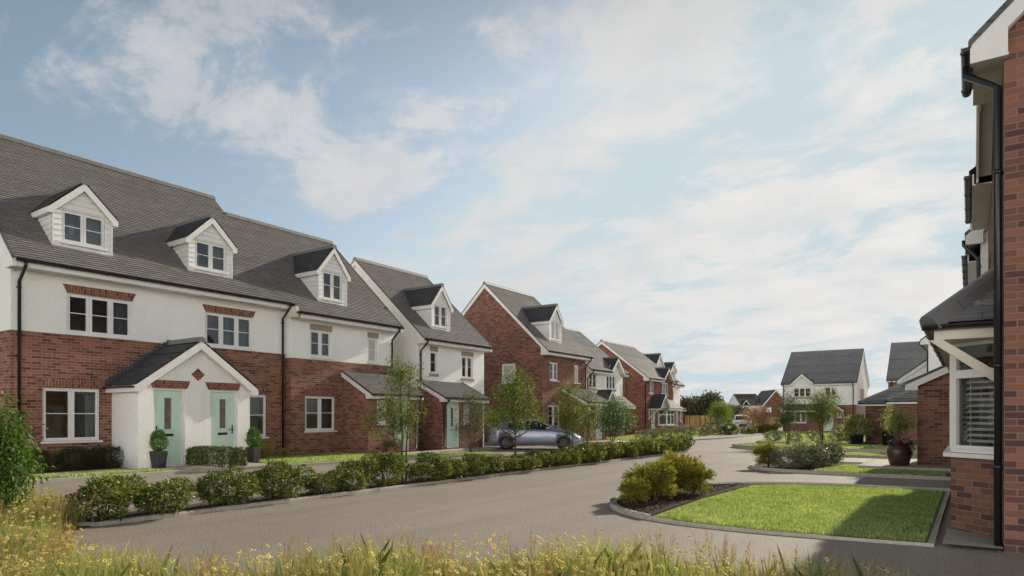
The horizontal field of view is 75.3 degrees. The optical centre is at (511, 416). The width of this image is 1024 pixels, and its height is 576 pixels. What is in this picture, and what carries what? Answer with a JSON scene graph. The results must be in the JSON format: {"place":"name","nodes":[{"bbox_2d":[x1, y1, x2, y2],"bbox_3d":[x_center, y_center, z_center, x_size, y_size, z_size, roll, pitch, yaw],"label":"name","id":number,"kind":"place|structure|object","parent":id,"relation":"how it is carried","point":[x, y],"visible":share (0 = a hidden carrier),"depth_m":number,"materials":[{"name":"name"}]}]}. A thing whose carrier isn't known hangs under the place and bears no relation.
{"place":"outdoors","nodes":[
{"label":"outdoors","id":0,"kind":"place"},
{"bbox_2d":[0,523,96,573],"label":"verge ground","id":1,"kind":"structure","parent":0,"point":[77,527],"depth_m":8.52,"materials":[{"name":"brown soil"}]},
{"bbox_2d":[0,386,54,518],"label":"garden tree","id":2,"kind":"object","parent":1,"relation":"on","point":[13,452],"visible":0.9,"depth_m":8.51,"materials":[{"name":"green plant"}]},
{"bbox_2d":[0,486,898,575],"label":"wild flowers","id":3,"kind":"object","parent":1,"relation":"on","point":[441,561],"visible":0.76,"depth_m":5.04,"materials":[{"name":"yellow plant"}]},
{"bbox_2d":[38,467,121,472],"bbox_3d":[-11.727,1.390,16.619,0.980,0.001,3.640,0,0,35],"label":"flower bed","id":4,"kind":"object","parent":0,"point":[63,470],"visible":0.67,"depth_m":17.22,"materials":[{"name":"brown soil"}]},
{"bbox_2d":[27,450,83,472],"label":"mound shrub","id":5,"kind":"object","parent":4,"relation":"on","point":[67,457],"visible":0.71,"depth_m":16.69,"materials":[{"name":"green plant"}]},
{"bbox_2d":[52,446,105,469],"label":"border shrub","id":6,"kind":"object","parent":4,"relation":"on","point":[79,450],"visible":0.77,"depth_m":17.28,"materials":[{"name":"green plant"}]},
{"bbox_2d":[88,443,122,467],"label":"border shrub","id":7,"kind":"object","parent":4,"relation":"on","point":[114,449],"visible":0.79,"depth_m":17.91,"materials":[{"name":"green plant"}]},
{"bbox_2d":[14,468,170,480],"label":"lawn grass","id":8,"kind":"structure","parent":0,"point":[66,475],"depth_m":15.63,"materials":[{"name":"green plant"}]},
{"bbox_2d":[30,463,289,474],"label":"front path","id":9,"kind":"structure","parent":0,"point":[190,468],"depth_m":17.59,"materials":[{"name":"beige concrete"}]},
{"bbox_2d":[149,451,167,467],"bbox_3d":[-9.449,1.155,17.756,0.350,0.450,0.350,0,0,29],"label":"planter","id":10,"kind":"object","parent":9,"relation":"on","point":[158,459],"visible":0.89,"depth_m":17.64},
{"bbox_2d":[149,427,169,451],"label":"topiary bush","id":11,"kind":"object","parent":10,"relation":"in","point":[155,435],"visible":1,"depth_m":17.69,"materials":[{"name":"green plant"}]},
{"bbox_2d":[185,445,247,468],"bbox_3d":[-8.151,1.091,18.271,2.093,0.622,0.809,0,0,32],"label":"box hedge","id":12,"kind":"object","parent":9,"relation":"on","point":[201,455],"visible":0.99,"depth_m":17.96,"materials":[{"name":"green plant"}]},
{"bbox_2d":[82,454,651,521],"bbox_3d":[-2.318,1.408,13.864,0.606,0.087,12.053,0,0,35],"label":"bark mulch","id":13,"kind":"object","parent":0,"point":[188,508],"visible":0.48,"depth_m":10.98,"materials":[{"name":"brown wood"}]},
{"bbox_2d":[60,472,143,521],"bbox_3d":[-5.566,1.111,9.083,1.043,0.668,0.983,0,0,13],"label":"hedge shrub","id":14,"kind":"object","parent":13,"relation":"on","point":[116,484],"visible":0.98,"depth_m":8.90,"materials":[{"name":"green plant"}]},
{"bbox_2d":[125,473,197,515],"bbox_3d":[-5.129,1.140,9.703,0.979,0.607,1.316,0,0,-43],"label":"hedge shrub","id":15,"kind":"object","parent":13,"relation":"on","point":[162,501],"visible":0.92,"depth_m":9.51,"materials":[{"name":"green plant"}]},
{"bbox_2d":[193,464,263,506],"bbox_3d":[-4.569,1.112,10.582,1.028,0.687,0.925,0,0,39],"label":"hedge shrub","id":16,"kind":"object","parent":13,"relation":"on","point":[242,493],"visible":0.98,"depth_m":10.47,"materials":[{"name":"green plant"}]},
{"bbox_2d":[244,459,317,499],"bbox_3d":[-4.026,1.089,11.476,1.261,0.715,1.078,0,0,30],"label":"hedge shrub","id":17,"kind":"object","parent":13,"relation":"on","point":[281,489],"visible":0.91,"depth_m":11.29,"materials":[{"name":"green plant"}]},
{"bbox_2d":[299,468,345,494],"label":"hedge shrub","id":18,"kind":"object","parent":13,"relation":"on","point":[327,481],"visible":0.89,"depth_m":12.01,"materials":[{"name":"green plant"}]},
{"bbox_2d":[333,455,379,490],"bbox_3d":[-3.074,1.104,12.840,1.000,0.700,1.270,0,0,15],"label":"hedge shrub","id":19,"kind":"object","parent":13,"relation":"on","point":[360,473],"visible":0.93,"depth_m":12.66,"materials":[{"name":"green plant"}]},
{"bbox_2d":[359,450,408,486],"bbox_3d":[-2.638,1.068,13.579,1.080,0.762,1.145,0,0,13],"label":"hedge shrub","id":20,"kind":"object","parent":13,"relation":"on","point":[393,467],"visible":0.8,"depth_m":13.48,"materials":[{"name":"green plant"}]},
{"bbox_2d":[404,459,454,481],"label":"hedge shrub","id":21,"kind":"object","parent":13,"relation":"on","point":[416,470],"visible":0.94,"depth_m":14.29,"materials":[{"name":"green plant"}]},
{"bbox_2d":[413,450,472,479],"bbox_3d":[-1.564,1.104,14.979,1.441,0.700,1.195,0,0,-19],"label":"hedge shrub","id":22,"kind":"object","parent":13,"relation":"on","point":[460,472],"visible":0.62,"depth_m":14.91,"materials":[{"name":"green plant"}]},
{"bbox_2d":[444,459,490,476],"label":"hedge shrub","id":23,"kind":"object","parent":13,"relation":"on","point":[477,468],"visible":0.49,"depth_m":15.40,"materials":[{"name":"green plant"}]},
{"bbox_2d":[460,453,505,473],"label":"hedge shrub","id":24,"kind":"object","parent":13,"relation":"on","point":[493,463],"visible":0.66,"depth_m":16.02,"materials":[{"name":"green plant"}]},
{"bbox_2d":[499,453,540,470],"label":"hedge shrub","id":25,"kind":"object","parent":13,"relation":"on","point":[526,466],"visible":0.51,"depth_m":17.10,"materials":[{"name":"green plant"}]},
{"bbox_2d":[540,449,570,466],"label":"hedge shrub","id":26,"kind":"object","parent":13,"relation":"on","point":[562,458],"visible":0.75,"depth_m":18.63,"materials":[{"name":"green plant"}]},
{"bbox_2d":[550,446,581,464],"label":"hedge shrub","id":27,"kind":"object","parent":13,"relation":"on","point":[572,456],"visible":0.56,"depth_m":19.18,"materials":[{"name":"green plant"}]},
{"bbox_2d":[566,441,604,462],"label":"hedge shrub","id":28,"kind":"object","parent":13,"relation":"on","point":[593,454],"visible":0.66,"depth_m":20.21,"materials":[{"name":"green plant"}]},
{"bbox_2d":[592,440,620,460],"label":"hedge shrub","id":29,"kind":"object","parent":13,"relation":"on","point":[613,451],"visible":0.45,"depth_m":21.28,"materials":[{"name":"green plant"}]},
{"bbox_2d":[0,0,1005,410],"label":"sky","id":30,"kind":"structure","parent":0,"point":[724,190],"materials":[{"name":"blue"}]},
{"bbox_2d":[0,476,1023,575],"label":"meadow grass","id":31,"kind":"structure","parent":0,"point":[83,569],"depth_m":5.16,"materials":[{"name":"green plant"}]},
{"bbox_2d":[16,427,1023,575],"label":"road","id":32,"kind":"structure","parent":0,"point":[557,502],"depth_m":8.74,"materials":[{"name":"grey asphalt"}]},
{"bbox_2d":[25,470,178,482],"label":"kerb","id":33,"kind":"structure","parent":32,"relation":"on","point":[88,477],"depth_m":15.28,"materials":[{"name":"concrete"}]},
{"bbox_2d":[72,450,687,526],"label":"kerb","id":34,"kind":"structure","parent":32,"relation":"on","point":[159,516],"depth_m":11.41,"materials":[{"name":"concrete"}]},
{"bbox_2d":[291,453,500,466],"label":"kerb","id":35,"kind":"structure","parent":32,"relation":"on","point":[337,462],"depth_m":20.45,"materials":[{"name":"concrete"}]},
{"bbox_2d":[360,353,432,483],"bbox_3d":[-2.408,0.071,13.937,1.602,2.804,1.358,0,0,-23],"label":"street tree","id":36,"kind":"object","parent":32,"relation":"on","point":[400,411],"visible":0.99,"depth_m":13.89,"materials":[{"name":"green plant"}]},
{"bbox_2d":[477,366,548,455],"bbox_3d":[0.076,0.047,17.448,2.044,2.853,1.484,0,0,40],"label":"street tree","id":37,"kind":"object","parent":32,"relation":"on","point":[512,391],"visible":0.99,"depth_m":17.33,"materials":[{"name":"green plant"}]},
{"bbox_2d":[488,419,582,449],"bbox_3d":[1.081,0.775,29.566,4.103,1.350,2.046,0,0,9],"label":"parked car","id":38,"kind":"object","parent":32,"relation":"on","point":[546,435],"visible":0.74,"depth_m":28.80,"materials":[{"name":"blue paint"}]},
{"bbox_2d":[547,376,588,449],"bbox_3d":[1.709,0.148,19.758,1.355,2.647,1.390,0,0,-13],"label":"street tree","id":39,"kind":"object","parent":32,"relation":"on","point":[566,420],"visible":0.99,"depth_m":19.69,"materials":[{"name":"green plant"}]},
{"bbox_2d":[571,381,606,444],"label":"street tree","id":40,"kind":"object","parent":32,"relation":"on","point":[589,415],"visible":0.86,"depth_m":20.72,"materials":[{"name":"green plant"}]},
{"bbox_2d":[590,395,637,441],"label":"garden tree","id":41,"kind":"object","parent":32,"relation":"on","point":[616,422],"visible":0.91,"depth_m":35.68,"materials":[{"name":"green plant"}]},
{"bbox_2d":[610,495,650,518],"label":"kerb","id":42,"kind":"structure","parent":32,"relation":"on","point":[629,512],"depth_m":9.81,"materials":[{"name":"concrete"}]},
{"bbox_2d":[685,415,709,430],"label":"timber fence","id":43,"kind":"object","parent":32,"relation":"on","point":[697,421],"visible":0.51,"depth_m":61.96,"materials":[{"name":"brown wood"}]},
{"bbox_2d":[645,517,933,546],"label":"kerb","id":44,"kind":"structure","parent":32,"relation":"on","point":[802,535],"depth_m":8.00,"materials":[{"name":"concrete"}]},
{"bbox_2d":[732,443,916,453],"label":"kerb","id":45,"kind":"structure","parent":32,"relation":"on","point":[734,445],"depth_m":26.55,"materials":[{"name":"concrete"}]},
{"bbox_2d":[750,461,950,480],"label":"kerb","id":46,"kind":"structure","parent":32,"relation":"on","point":[752,466],"depth_m":16.19,"materials":[{"name":"concrete"}]},
{"bbox_2d":[850,434,863,443],"bbox_3d":[16.997,1.160,32.739,0.640,0.520,0.640,0,0,35],"label":"black pot","id":47,"kind":"object","parent":32,"relation":"on","point":[856,439],"visible":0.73,"depth_m":32.50,"materials":[{"name":"plastic"}]},
{"bbox_2d":[838,412,875,438],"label":"tree","id":48,"kind":"object","parent":47,"relation":"in","point":[852,421],"visible":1,"depth_m":32.54,"materials":[{"name":"green plant"}]},
{"bbox_2d":[857,458,950,472],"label":"kerb","id":49,"kind":"structure","parent":32,"relation":"on","point":[907,468],"depth_m":17.06,"materials":[{"name":"concrete"}]},
{"bbox_2d":[928,491,949,544],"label":"kerb","id":50,"kind":"structure","parent":32,"relation":"on","point":[935,531],"depth_m":8.94,"materials":[{"name":"concrete"}]},
{"bbox_2d":[738,401,773,426],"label":"pink shrub","id":51,"kind":"object","parent":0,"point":[762,415],"visible":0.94,"depth_m":62.17,"materials":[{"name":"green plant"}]},
{"bbox_2d":[651,484,950,542],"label":"lawn","id":52,"kind":"structure","parent":0,"point":[656,515],"depth_m":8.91,"materials":[{"name":"plant"}]},
{"bbox_2d":[609,483,749,514],"bbox_3d":[2.931,1.405,11.953,1.309,0.001,5.501,0,0,35],"label":"mulch bed","id":53,"kind":"object","parent":52,"relation":"on","point":[654,511],"visible":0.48,"depth_m":11.09,"materials":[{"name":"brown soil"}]},
{"bbox_2d":[616,475,653,504],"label":"golden conifer","id":54,"kind":"object","parent":53,"relation":"on","point":[633,487],"visible":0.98,"depth_m":10.53,"materials":[{"name":"green plant"}]},
{"bbox_2d":[630,456,681,500],"bbox_3d":[2.414,1.033,11.136,0.937,0.779,0.954,0,0,44],"label":"golden conifer","id":55,"kind":"object","parent":53,"relation":"on","point":[658,474],"visible":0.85,"depth_m":10.99,"materials":[{"name":"green plant"}]},
{"bbox_2d":[655,447,704,493],"bbox_3d":[3.009,0.983,12.039,1.085,0.885,1.065,0,0,-26],"label":"golden conifer","id":56,"kind":"object","parent":53,"relation":"on","point":[682,463],"visible":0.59,"depth_m":11.81,"materials":[{"name":"green plant"}]},
{"bbox_2d":[675,462,717,493],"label":"golden conifer","id":57,"kind":"object","parent":53,"relation":"on","point":[708,475],"visible":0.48,"depth_m":11.85,"materials":[{"name":"green plant"}]},
{"bbox_2d":[675,482,950,491],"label":"kerb","id":58,"kind":"structure","parent":52,"relation":"on","point":[840,484],"depth_m":13.52,"materials":[{"name":"concrete"}]},
{"bbox_2d":[758,431,864,442],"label":"lawn grass","id":59,"kind":"structure","parent":0,"point":[802,433],"depth_m":40.42,"materials":[{"name":"green plant"}]},
{"bbox_2d":[811,463,950,476],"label":"lawn","id":60,"kind":"structure","parent":0,"point":[949,475],"depth_m":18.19,"materials":[{"name":"plant"}]},
{"bbox_2d":[755,462,846,469],"bbox_3d":[8.020,1.394,18.802,2.350,0.001,3.938,0,0,35],"label":"mulch bed","id":61,"kind":"object","parent":60,"relation":"on","point":[800,468],"visible":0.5,"depth_m":18.48,"materials":[{"name":"brown soil"}]},
{"bbox_2d":[751,440,783,466],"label":"golden conifer","id":62,"kind":"object","parent":61,"relation":"on","point":[762,452],"visible":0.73,"depth_m":18.33,"materials":[{"name":"green plant"}]},
{"bbox_2d":[767,444,813,468],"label":"silver shrub","id":63,"kind":"object","parent":61,"relation":"on","point":[785,451],"visible":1,"depth_m":17.73,"materials":[{"name":"green plant"}]},
{"bbox_2d":[787,441,829,467],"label":"silver shrub","id":64,"kind":"object","parent":61,"relation":"on","point":[823,455],"visible":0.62,"depth_m":18.04,"materials":[{"name":"green plant"}]},
{"bbox_2d":[809,440,845,464],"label":"silver shrub","id":65,"kind":"object","parent":61,"relation":"on","point":[834,451],"visible":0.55,"depth_m":18.75,"materials":[{"name":"green plant"}]},
{"bbox_2d":[863,459,950,468],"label":"front path","id":66,"kind":"structure","parent":0,"point":[885,462],"depth_m":17.85,"materials":[{"name":"beige concrete"}]},
{"bbox_2d":[886,443,910,465],"bbox_3d":[10.482,1.030,17.977,0.600,0.580,0.600,0,0,35],"label":"glazed pot","id":67,"kind":"object","parent":66,"relation":"on","point":[897,455],"visible":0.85,"depth_m":17.76,"materials":[{"name":"brown ceramic"}]},
{"bbox_2d":[876,401,919,438],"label":"olive tree","id":68,"kind":"object","parent":67,"relation":"in","point":[901,424],"visible":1,"depth_m":17.93,"materials":[{"name":"green plant"}]},
{"bbox_2d":[943,528,1002,548],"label":"front path","id":69,"kind":"structure","parent":0,"point":[957,537],"depth_m":7.58,"materials":[{"name":"grey concrete"}]},
{"label":"ground","id":70,"kind":"structure","parent":0,"visible":0},
{"bbox_2d":[0,134,296,470],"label":"terraced house","id":71,"kind":"structure","parent":70,"relation":"on","point":[136,309],"depth_m":18.89,"materials":[{"name":"red brick"}]},
{"bbox_2d":[40,387,102,443],"bbox_3d":[-11.766,-0.050,17.684,0.353,1.594,1.464,0,0,35],"label":"window","id":72,"kind":"structure","parent":71,"relation":"in","point":[82,413],"depth_m":17.95,"materials":[{"name":"white plastic"}]},
{"bbox_2d":[65,293,134,340],"bbox_3d":[-11.365,-2.740,18.264,0.352,1.254,1.754,0,0,35],"label":"window","id":73,"kind":"structure","parent":71,"relation":"in","point":[118,316],"depth_m":18.43,"materials":[{"name":"white plastic"}]},
{"bbox_2d":[153,388,183,464],"bbox_3d":[-9.501,0.281,18.327,0.125,2.097,0.874,0,0,35],"label":"door","id":74,"kind":"structure","parent":71,"relation":"in","point":[168,404],"depth_m":18.40,"materials":[{"name":"green paint"}]},
{"bbox_2d":[210,390,236,461],"bbox_3d":[-8.576,0.281,19.668,0.125,2.097,0.874,0,0,35],"label":"door","id":75,"kind":"structure","parent":71,"relation":"in","point":[223,404],"depth_m":19.70,"materials":[{"name":"green paint"}]},
{"bbox_2d":[205,312,254,350],"bbox_3d":[-9.180,-2.740,21.434,0.355,1.254,1.754,0,0,35],"label":"window","id":76,"kind":"structure","parent":71,"relation":"in","point":[240,323],"depth_m":21.63,"materials":[{"name":"white plastic"}]},
{"bbox_2d":[250,395,268,438],"bbox_3d":[-8.601,-0.020,22.273,0.355,1.614,0.794,0,0,35],"label":"window","id":77,"kind":"structure","parent":71,"relation":"in","point":[253,398],"depth_m":22.45,"materials":[{"name":"white plastic"}]},
{"bbox_2d":[225,212,424,455],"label":"terraced house","id":78,"kind":"structure","parent":70,"relation":"on","point":[343,324],"depth_m":24.59,"materials":[{"name":"red brick"}]},
{"bbox_2d":[304,396,336,432],"bbox_3d":[-7.007,-0.105,24.035,0.351,1.444,1.444,0,0,35],"label":"window","id":79,"kind":"structure","parent":78,"relation":"in","point":[321,400],"depth_m":24.27,"materials":[{"name":"white plastic"}]},
{"bbox_2d":[309,330,333,359],"bbox_3d":[-6.997,-2.615,24.052,0.355,1.164,1.064,0,0,35],"label":"window","id":80,"kind":"structure","parent":78,"relation":"in","point":[320,343],"depth_m":24.06,"materials":[{"name":"white plastic"}]},
{"bbox_2d":[367,338,379,363],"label":"window","id":81,"kind":"structure","parent":78,"relation":"in","point":[372,342],"depth_m":26.17,"materials":[{"name":"white plastic"}]},
{"bbox_2d":[350,257,493,450],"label":"detached house","id":82,"kind":"structure","parent":70,"relation":"on","point":[444,340],"depth_m":29.37,"materials":[{"name":"white paint"}]},
{"bbox_2d":[447,402,458,447],"bbox_3d":[-2.549,0.361,28.158,0.125,1.937,0.834,0,0,35],"label":"door","id":83,"kind":"structure","parent":82,"relation":"in","point":[451,443],"depth_m":28.19,"materials":[{"name":"green paint"}]},
{"bbox_2d":[461,281,609,441],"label":"detached house","id":84,"kind":"structure","parent":70,"relation":"on","point":[518,329],"depth_m":37.05,"materials":[{"name":"brown brick"}]},
{"bbox_2d":[564,327,635,436],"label":"detached house","id":85,"kind":"structure","parent":70,"relation":"on","point":[605,372],"depth_m":44.59,"materials":[{"name":"paint"}]},
{"bbox_2d":[596,339,682,434],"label":"detached house","id":86,"kind":"structure","parent":70,"relation":"on","point":[649,390],"depth_m":52.37,"materials":[{"name":"red brick"}]},
{"bbox_2d":[641,352,684,405],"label":"detached house","id":87,"kind":"structure","parent":70,"relation":"on","point":[676,389],"depth_m":64.39,"materials":[{"name":"white paint"}]},
{"bbox_2d":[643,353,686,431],"bbox_3d":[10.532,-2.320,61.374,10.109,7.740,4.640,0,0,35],"label":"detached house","id":88,"kind":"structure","parent":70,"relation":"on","point":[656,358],"depth_m":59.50,"materials":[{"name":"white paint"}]},
{"bbox_2d":[680,395,712,424],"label":"background tree","id":89,"kind":"object","parent":70,"relation":"on","point":[693,406],"visible":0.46,"depth_m":116.07,"materials":[{"name":"green plant"}]},
{"bbox_2d":[689,389,728,415],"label":"background tree","id":90,"kind":"object","parent":70,"relation":"on","point":[709,398],"visible":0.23,"depth_m":117.28,"materials":[{"name":"green plant"}]},
{"bbox_2d":[729,394,761,422],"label":"background house","id":91,"kind":"structure","parent":70,"relation":"on","point":[746,400],"depth_m":139.86,"materials":[{"name":"grey tile"}]},
{"bbox_2d":[755,390,782,423],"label":"background house","id":92,"kind":"structure","parent":70,"relation":"on","point":[767,397],"depth_m":137.00,"materials":[{"name":"brown tile"}]},
{"bbox_2d":[781,348,869,431],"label":"detached house","id":93,"kind":"structure","parent":70,"relation":"on","point":[844,372],"depth_m":62.52,"materials":[{"name":"white brick"}]},
{"bbox_2d":[857,376,917,444],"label":"garage","id":94,"kind":"structure","parent":70,"relation":"on","point":[873,404],"depth_m":33.30,"materials":[{"name":"brown brick"}]},
{"bbox_2d":[884,390,916,445],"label":"garage","id":95,"kind":"structure","parent":70,"relation":"on","point":[908,399],"depth_m":30.31,"materials":[{"name":"brown brick"}]},
{"bbox_2d":[886,341,926,387],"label":"detached house","id":96,"kind":"structure","parent":70,"relation":"on","point":[905,357],"depth_m":57.51,"materials":[{"name":"grey tile"}]},
{"bbox_2d":[895,336,941,383],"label":"detached house","id":97,"kind":"structure","parent":70,"relation":"on","point":[930,362],"depth_m":34.32,"materials":[{"name":"white paint"}]},
{"bbox_2d":[902,229,987,465],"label":"detached house","id":98,"kind":"structure","parent":70,"relation":"on","point":[931,389],"depth_m":17.75,"materials":[{"name":"brown brick"}]},
{"bbox_2d":[919,0,1023,553],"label":"detached house","id":99,"kind":"structure","parent":70,"relation":"on","point":[973,331],"depth_m":7.29,"materials":[{"name":"brick"}]},
{"bbox_2d":[950,355,967,447],"bbox_3d":[6.152,-0.251,9.131,0.182,1.392,2.074,0,0,35],"label":"window","id":100,"kind":"structure","parent":99,"relation":"in","point":[964,386],"depth_m":8.72,"materials":[{"name":"white plastic"}]},
{"bbox_2d":[951,339,993,454],"bbox_3d":[5.638,-0.251,7.987,0.182,1.392,0.701,0,0,-10],"label":"window","id":101,"kind":"structure","parent":99,"relation":"in","point":[957,374],"depth_m":8.15,"materials":[{"name":"white plastic"}]},
{"bbox_2d":[960,357,993,445],"bbox_3d":[7.033,-0.251,10.057,0.552,1.392,0.552,0,0,35],"label":"window blind","id":102,"kind":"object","parent":99,"relation":"in","point":[988,361],"depth_m":10.04,"materials":[{"name":"white plastic"}]},
{"label":"lawn","id":103,"kind":"structure","parent":0,"visible":0},
{"bbox_2d":[258,451,493,463],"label":"lawn grass","id":104,"kind":"structure","parent":103,"relation":"on","point":[316,458],"depth_m":21.91,"materials":[{"name":"green plant"}]},
{"bbox_2d":[450,386,495,452],"bbox_3d":[-1.475,0.167,24.790,1.895,2.573,1.654,0,0,-6],"label":"tree","id":105,"kind":"object","parent":103,"relation":"on","point":[477,416],"visible":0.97,"depth_m":24.78,"materials":[{"name":"green plant"}]},
{"label":"lawn","id":106,"kind":"structure","parent":0,"visible":0},
{"bbox_2d":[769,384,808,444],"bbox_3d":[12.677,-0.049,30.557,1.870,2.888,1.866,0,0,-23],"label":"street tree","id":107,"kind":"object","parent":106,"relation":"on","point":[786,419],"visible":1,"depth_m":30.54,"materials":[{"name":"green plant"}]},
{"bbox_2d":[802,387,846,441],"bbox_3d":[14.549,-0.055,31.448,2.230,2.906,2.686,0,0,10],"label":"street tree","id":108,"kind":"object","parent":106,"relation":"on","point":[822,408],"visible":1,"depth_m":30.99,"materials":[{"name":"green plant"}]},
{"bbox_2d":[736,443,916,449],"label":"lawn grass","id":109,"kind":"structure","parent":106,"relation":"on","point":[861,446],"depth_m":29.66,"materials":[{"name":"green plant"}]},
{"label":"lawn","id":110,"kind":"structure","parent":0,"visible":0},
{"bbox_2d":[706,400,735,425],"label":"lime tree","id":111,"kind":"object","parent":110,"relation":"on","point":[718,410],"visible":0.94,"depth_m":55.02,"materials":[{"name":"green plant"}]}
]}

